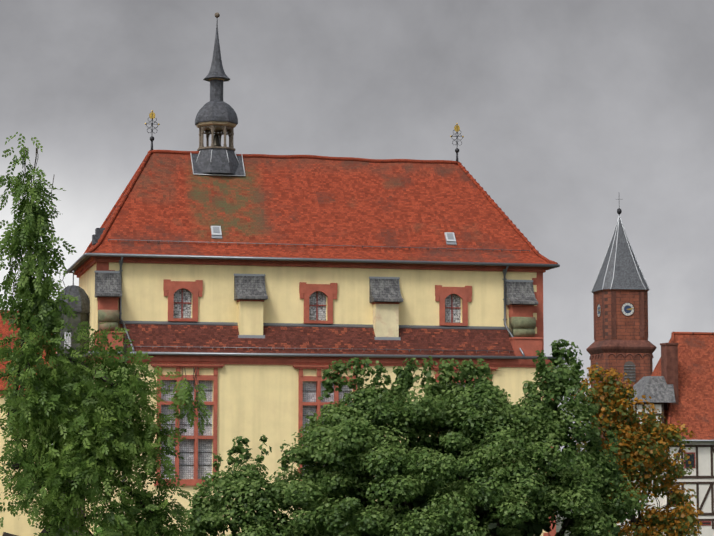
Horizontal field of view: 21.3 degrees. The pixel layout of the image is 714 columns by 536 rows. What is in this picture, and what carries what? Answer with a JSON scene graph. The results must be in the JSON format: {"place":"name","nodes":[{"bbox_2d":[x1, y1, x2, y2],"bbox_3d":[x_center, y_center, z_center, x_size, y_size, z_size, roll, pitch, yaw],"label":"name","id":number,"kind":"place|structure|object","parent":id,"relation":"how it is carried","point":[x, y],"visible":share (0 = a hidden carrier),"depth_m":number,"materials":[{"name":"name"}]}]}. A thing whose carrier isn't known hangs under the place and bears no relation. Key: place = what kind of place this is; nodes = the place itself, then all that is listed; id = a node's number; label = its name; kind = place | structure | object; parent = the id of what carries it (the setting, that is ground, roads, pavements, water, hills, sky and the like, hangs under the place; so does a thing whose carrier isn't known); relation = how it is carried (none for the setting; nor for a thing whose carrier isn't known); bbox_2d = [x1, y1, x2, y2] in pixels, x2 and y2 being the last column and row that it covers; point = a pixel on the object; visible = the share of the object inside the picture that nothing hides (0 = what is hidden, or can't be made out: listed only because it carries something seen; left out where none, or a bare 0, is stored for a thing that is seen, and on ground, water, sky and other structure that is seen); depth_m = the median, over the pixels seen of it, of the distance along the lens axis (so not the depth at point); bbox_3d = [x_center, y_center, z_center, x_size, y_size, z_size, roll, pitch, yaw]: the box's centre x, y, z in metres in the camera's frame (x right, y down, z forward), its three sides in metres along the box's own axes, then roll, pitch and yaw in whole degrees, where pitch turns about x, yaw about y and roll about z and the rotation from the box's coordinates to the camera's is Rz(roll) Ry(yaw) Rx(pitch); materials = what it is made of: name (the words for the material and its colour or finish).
{"place":"outdoors","nodes":[
{"label":"outdoors","id":0,"kind":"place"},
{"bbox_2d":[71,522,122,535],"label":"shrub leaves","id":1,"kind":"object","parent":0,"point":[96,530],"visible":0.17,"depth_m":56.58,"materials":[{"name":"green plant"}]},
{"bbox_2d":[0,0,713,450],"label":"sky","id":2,"kind":"structure","parent":0,"point":[565,111],"materials":[{"name":"grey"}]},
{"bbox_2d":[556,451,580,535],"bbox_3d":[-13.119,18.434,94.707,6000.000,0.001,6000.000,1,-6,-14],"label":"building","id":3,"kind":"structure","parent":0,"point":[558,527],"depth_m":225.78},
{"bbox_2d":[0,310,56,535],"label":"building","id":4,"kind":"structure","parent":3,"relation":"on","point":[12,524],"depth_m":101.31,"materials":[{"name":"beige paint"}]},
{"bbox_2d":[0,147,199,535],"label":"willow tree","id":5,"kind":"object","parent":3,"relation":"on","point":[89,428],"depth_m":36.23,"materials":[{"name":"green plant"}]},
{"bbox_2d":[0,132,211,434],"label":"willow tree wisps","id":6,"kind":"object","parent":5,"relation":"attached to","point":[33,293],"visible":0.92,"depth_m":36.61,"materials":[{"name":"green plant"}]},
{"bbox_2d":[57,12,563,535],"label":"church","id":7,"kind":"structure","parent":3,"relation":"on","point":[261,292],"depth_m":100.82,"materials":[{"name":"tile"}]},
{"bbox_2d":[179,360,646,535],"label":"maple tree","id":8,"kind":"object","parent":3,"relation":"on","point":[351,433],"depth_m":63.48,"materials":[{"name":"green plant"}]},
{"bbox_2d":[188,339,619,532],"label":"maple shoots","id":9,"kind":"object","parent":8,"relation":"attached to","point":[470,371],"visible":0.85,"depth_m":64.89,"materials":[{"name":"green plant"}]},
{"bbox_2d":[570,364,703,535],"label":"autumn tree","id":10,"kind":"object","parent":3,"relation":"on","point":[635,454],"depth_m":116.66,"materials":[{"name":"orange plant"}]},
{"bbox_2d":[586,199,656,437],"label":"church tower","id":11,"kind":"structure","parent":0,"point":[621,343],"depth_m":232.04,"materials":[{"name":"red brick"}]},
{"bbox_2d":[617,332,713,535],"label":"timber house","id":12,"kind":"structure","parent":0,"point":[677,385],"depth_m":151.62,"materials":[{"name":"tile"}]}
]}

